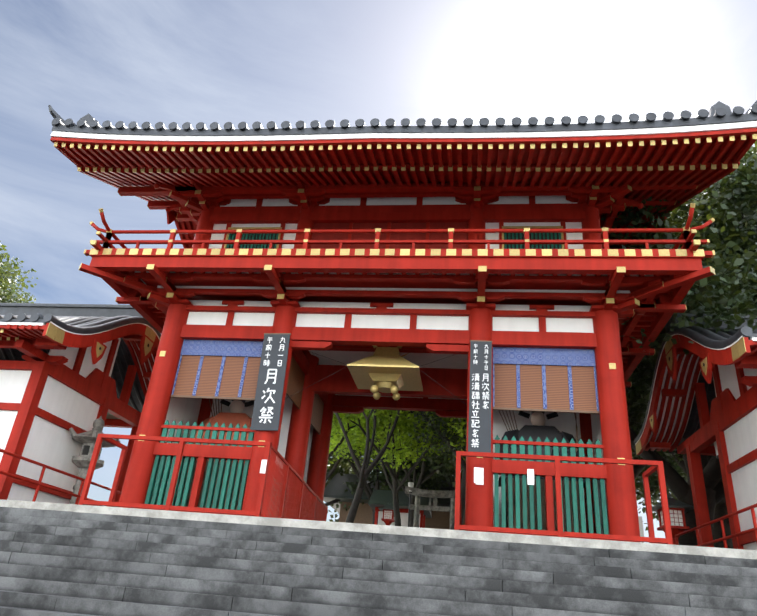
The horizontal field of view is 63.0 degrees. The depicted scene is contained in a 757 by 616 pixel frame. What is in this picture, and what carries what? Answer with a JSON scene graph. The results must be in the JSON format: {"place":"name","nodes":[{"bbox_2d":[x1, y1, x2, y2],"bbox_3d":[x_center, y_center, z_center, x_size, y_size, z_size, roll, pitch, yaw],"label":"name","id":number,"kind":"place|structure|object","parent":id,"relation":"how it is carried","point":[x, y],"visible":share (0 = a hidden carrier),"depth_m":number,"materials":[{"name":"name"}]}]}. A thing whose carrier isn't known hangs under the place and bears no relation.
{"place":"outdoors","nodes":[
{"label":"outdoors","id":0,"kind":"place"},
{"bbox_2d":[0,499,756,558],"bbox_3d":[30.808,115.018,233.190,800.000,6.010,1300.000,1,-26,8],"label":"ground","id":1,"kind":"structure","parent":0,"point":[544,540],"depth_m":9.78,"materials":[{"name":"stone"}]},
{"bbox_2d":[327,453,376,482],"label":"tree","id":2,"kind":"object","parent":1,"relation":"on","point":[348,465],"depth_m":53.39,"materials":[{"name":"green plant"}]},
{"bbox_2d":[331,427,397,524],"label":"tree","id":3,"kind":"object","parent":1,"relation":"on","point":[368,490],"depth_m":41.86,"materials":[{"name":"plant"}]},
{"bbox_2d":[328,409,418,457],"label":"tree","id":4,"kind":"object","parent":1,"relation":"on","point":[343,442],"depth_m":33.50,"materials":[{"name":"green plant"}]},
{"bbox_2d":[78,434,672,544],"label":"red gate barriers","id":5,"kind":"object","parent":1,"relation":"on","point":[309,504],"visible":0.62,"depth_m":11.07,"materials":[{"name":"red wood"}]},
{"bbox_2d":[0,507,756,615],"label":"stone stairs","id":6,"kind":"structure","parent":1,"relation":"on","point":[59,563],"depth_m":7.95,"materials":[{"name":"stone"}]},
{"bbox_2d":[0,322,159,503],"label":"wing walls","id":7,"kind":"structure","parent":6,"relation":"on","point":[57,391],"depth_m":14.03,"materials":[{"name":"white paint"}]},
{"bbox_2d":[0,303,160,412],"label":"wing roof tiles","id":8,"kind":"object","parent":7,"relation":"on","point":[85,318],"visible":0.21,"depth_m":16.82,"materials":[{"name":"grey tile"}]},
{"bbox_2d":[69,416,119,503],"bbox_3d":[-6.879,3.749,14.551,1.318,2.500,1.172,1,-26,8],"label":"stone lantern","id":9,"kind":"object","parent":6,"relation":"on","point":[87,439],"visible":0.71,"depth_m":14.47,"materials":[{"name":"grey stone"}]},
{"bbox_2d":[0,448,756,547],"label":"red handrails","id":10,"kind":"object","parent":6,"relation":"on","point":[724,538],"visible":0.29,"depth_m":12.59,"materials":[{"name":"paint"}]},
{"bbox_2d":[638,516,643,542],"bbox_3d":[6.130,5.643,14.728,0.420,1.300,0.070,1,-26,8],"label":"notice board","id":11,"kind":"object","parent":6,"relation":"on","point":[641,526],"visible":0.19,"depth_m":14.85,"materials":[{"name":"wood"}]},
{"bbox_2d":[324,435,442,521],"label":"tree","id":12,"kind":"object","parent":1,"relation":"on","point":[373,477],"depth_m":42.87,"materials":[{"name":"green plant"}]},
{"bbox_2d":[378,502,394,525],"bbox_3d":[0.456,10.483,29.987,0.940,2.030,0.940,1,-26,8],"label":"lantern","id":13,"kind":"object","parent":1,"relation":"on","point":[388,515],"visible":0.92,"depth_m":29.98,"materials":[{"name":"wood"}]},
{"bbox_2d":[329,410,443,526],"bbox_3d":[2.150,7.519,35.721,13.271,12.358,13.784,1,-26,8],"label":"tree","id":14,"kind":"object","parent":1,"relation":"on","point":[419,482],"depth_m":35.64,"materials":[{"name":"green plant"}]},
{"bbox_2d":[325,454,452,506],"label":"tree","id":15,"kind":"object","parent":1,"relation":"on","point":[342,469],"depth_m":49.53,"materials":[{"name":"green plant"}]},
{"bbox_2d":[323,473,464,530],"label":"hall","id":16,"kind":"structure","parent":1,"relation":"on","point":[334,488],"depth_m":43.38,"materials":[{"name":"brown wood"}]},
{"bbox_2d":[335,409,457,522],"bbox_3d":[-1.434,4.523,27.614,12.070,12.334,12.969,1,-26,8],"label":"tree","id":17,"kind":"object","parent":1,"relation":"on","point":[406,450],"depth_m":27.90,"materials":[{"name":"plant"}]},
{"bbox_2d":[78,248,715,541],"bbox_3d":[0.200,2.831,14.469,12.446,5.185,7.846,1,-26,8],"label":"gate frame","id":18,"kind":"object","parent":1,"relation":"on","point":[441,306],"visible":0.52,"depth_m":12.88,"materials":[{"name":"red wood"}]},
{"bbox_2d":[183,399,254,462],"bbox_3d":[-3.268,2.513,13.887,1.861,2.102,0.978,1,-26,8],"label":"zuijin statue","id":19,"kind":"object","parent":18,"relation":"in","point":[235,416],"visible":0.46,"depth_m":13.80,"materials":[{"name":"brown wood"}]},
{"bbox_2d":[250,333,290,430],"bbox_3d":[-2.190,1.466,12.562,0.626,2.094,0.041,1,-26,8],"label":"sign","id":20,"kind":"object","parent":18,"relation":"attached to","point":[270,388],"visible":1,"depth_m":12.52,"materials":[{"name":"black wood"}]},
{"bbox_2d":[140,339,608,539],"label":"gate fittings","id":21,"kind":"object","parent":18,"relation":"attached to","point":[559,380],"visible":0.62,"depth_m":12.16,"materials":[{"name":"wood"}]},
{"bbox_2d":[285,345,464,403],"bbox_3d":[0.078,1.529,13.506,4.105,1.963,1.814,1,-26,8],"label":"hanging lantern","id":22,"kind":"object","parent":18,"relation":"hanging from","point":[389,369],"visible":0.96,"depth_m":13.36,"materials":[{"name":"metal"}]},
{"bbox_2d":[83,203,714,257],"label":"balcony","id":23,"kind":"structure","parent":18,"relation":"on","point":[687,242],"depth_m":12.32,"materials":[{"name":"red wood"}]},
{"bbox_2d":[154,176,644,248],"bbox_3d":[0.502,-0.622,16.151,11.340,2.710,6.740,1,-26,8],"label":"upper story","id":24,"kind":"object","parent":18,"relation":"on","point":[301,205],"visible":0.25,"depth_m":14.24,"materials":[{"name":"red wood"}]},
{"bbox_2d":[50,121,756,248],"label":"roof eaves","id":25,"kind":"object","parent":24,"relation":"on","point":[671,165],"visible":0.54,"depth_m":12.53,"materials":[{"name":"red wood"}]},
{"bbox_2d":[48,100,756,135],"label":"gate roof tiles","id":26,"kind":"object","parent":25,"relation":"on","point":[719,112],"visible":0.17,"depth_m":11.84,"materials":[{"name":"grey tile"}]},
{"bbox_2d":[468,340,491,452],"bbox_3d":[1.964,1.673,11.876,0.452,2.284,0.041,1,-26,8],"label":"sign","id":27,"kind":"object","parent":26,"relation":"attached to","point":[480,357],"visible":1,"depth_m":11.85,"materials":[{"name":"black wood"}]},
{"bbox_2d":[471,374,488,447],"bbox_3d":[1.937,1.931,11.728,0.338,1.459,0.004,1,-26,8],"label":"sign text","id":28,"kind":"object","parent":27,"relation":"attached to","point":[477,385],"visible":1,"depth_m":11.83},
{"bbox_2d":[498,410,586,487],"bbox_3d":[3.359,2.615,12.907,1.861,2.102,0.978,1,-26,8],"label":"zuijin statue","id":29,"kind":"object","parent":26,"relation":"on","point":[536,429],"visible":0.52,"depth_m":12.79,"materials":[{"name":"black metal"}]},
{"bbox_2d":[329,409,465,529],"bbox_3d":[3.305,4.215,27.274,15.031,12.656,13.902,1,-26,8],"label":"tree","id":30,"kind":"object","parent":1,"relation":"on","point":[345,420],"depth_m":27.69,"materials":[{"name":"green plant"}]},
{"bbox_2d":[331,409,464,525],"bbox_3d":[0.606,6.307,31.262,14.416,10.899,11.824,1,-26,8],"label":"tree","id":31,"kind":"object","parent":1,"relation":"on","point":[395,488],"depth_m":29.87,"materials":[{"name":"green plant"}]},
{"bbox_2d":[368,489,431,527],"bbox_3d":[1.289,12.516,36.178,4.000,3.450,4.000,1,-26,8],"label":"shrine","id":32,"kind":"object","parent":1,"relation":"on","point":[379,499],"visible":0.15,"depth_m":35.59,"materials":[{"name":"stone"}]},
{"bbox_2d":[408,481,413,526],"bbox_3d":[1.524,10.188,30.548,0.360,3.180,0.360,1,-26,8],"label":"lamp post","id":33,"kind":"object","parent":1,"relation":"on","point":[410,483],"visible":0.5,"depth_m":30.85,"materials":[{"name":"black metal"}]},
{"bbox_2d":[378,410,466,459],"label":"tree","id":34,"kind":"object","parent":1,"relation":"on","point":[461,430],"depth_m":27.28,"materials":[{"name":"green plant"}]},
{"bbox_2d":[405,486,454,529],"bbox_3d":[2.750,10.329,30.306,3.068,2.910,0.507,1,-26,8],"label":"stone torii","id":35,"kind":"object","parent":1,"relation":"on","point":[417,507],"visible":0.54,"depth_m":30.57,"materials":[{"name":"grey stone"}]},
{"bbox_2d":[411,448,461,490],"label":"tree","id":36,"kind":"object","parent":1,"relation":"on","point":[445,484],"depth_m":41.24,"materials":[{"name":"green plant"}]},
{"bbox_2d":[427,441,464,490],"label":"tree","id":37,"kind":"object","parent":1,"relation":"on","point":[444,462],"depth_m":35.92,"materials":[{"name":"green plant"}]},
{"bbox_2d":[371,425,687,530],"bbox_3d":[9.748,9.502,40.070,21.101,13.334,17.277,1,-26,8],"label":"tree","id":38,"kind":"object","parent":1,"relation":"on","point":[654,488],"depth_m":39.15,"materials":[{"name":"green plant"}]},
{"bbox_2d":[402,311,751,479],"bbox_3d":[8.860,4.074,23.965,17.828,11.832,18.362,1,-26,8],"label":"camphor tree","id":39,"kind":"object","parent":1,"relation":"on","point":[454,438],"depth_m":26.80,"materials":[{"name":"green plant"}]},
{"bbox_2d":[626,380,683,465],"bbox_3d":[15.716,3.345,19.243,20.264,10.924,15.761,1,-26,8],"label":"camphor tree","id":40,"kind":"object","parent":1,"relation":"on","point":[636,421],"depth_m":21.05,"materials":[{"name":"green plant"}]},
{"bbox_2d":[632,450,687,504],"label":"tree","id":41,"kind":"object","parent":1,"relation":"on","point":[654,500],"depth_m":41.88,"materials":[{"name":"green plant"}]},
{"bbox_2d":[652,494,693,544],"bbox_3d":[7.374,5.682,15.419,0.940,2.030,0.940,1,-26,8],"label":"lantern","id":42,"kind":"object","parent":1,"relation":"on","point":[678,509],"visible":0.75,"depth_m":15.41,"materials":[{"name":"wood"}]},
{"bbox_2d":[660,454,686,475],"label":"tree","id":43,"kind":"object","parent":1,"relation":"on","point":[684,474],"depth_m":38.63,"materials":[{"name":"green plant"}]},
{"bbox_2d":[600,140,756,545],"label":"camphor tree","id":44,"kind":"object","parent":1,"relation":"on","point":[734,194],"depth_m":16.49,"materials":[{"name":"green plant"}]},
{"bbox_2d":[627,380,733,548],"bbox_3d":[13.270,3.776,23.645,14.800,12.616,16.288,1,-26,8],"label":"camphor tree","id":45,"kind":"object","parent":1,"relation":"on","point":[721,509],"depth_m":22.16,"materials":[{"name":"plant"}]},
{"bbox_2d":[609,190,756,418],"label":"camphor tree","id":46,"kind":"object","parent":1,"relation":"on","point":[733,299],"depth_m":13.58,"materials":[{"name":"green plant"}]},
{"bbox_2d":[635,334,756,549],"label":"wing walls","id":47,"kind":"structure","parent":1,"relation":"on","point":[728,424],"depth_m":13.71,"materials":[{"name":"red wood"}]},
{"bbox_2d":[634,313,756,445],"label":"wing roof tiles","id":48,"kind":"object","parent":47,"relation":"on","point":[709,337],"visible":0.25,"depth_m":14.36,"materials":[{"name":"grey tile"}]},
{"bbox_2d":[714,441,718,458],"bbox_3d":[8.200,4.559,14.399,0.360,3.280,0.360,1,-26,8],"label":"lamp post","id":49,"kind":"object","parent":1,"relation":"on","point":[716,450],"visible":0.12,"depth_m":14.94,"materials":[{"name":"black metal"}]},
{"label":"tree trunk","id":50,"kind":"object","parent":1,"relation":"on","visible":0},
{"bbox_2d":[0,240,37,302],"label":"tree","id":51,"kind":"object","parent":50,"relation":"attached to","point":[8,295],"visible":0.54,"depth_m":26.71,"materials":[{"name":"green plant"}]},
{"bbox_2d":[0,0,756,542],"label":"sky","id":52,"kind":"structure","parent":0,"point":[153,62],"materials":[{"name":"blue"}]}
]}

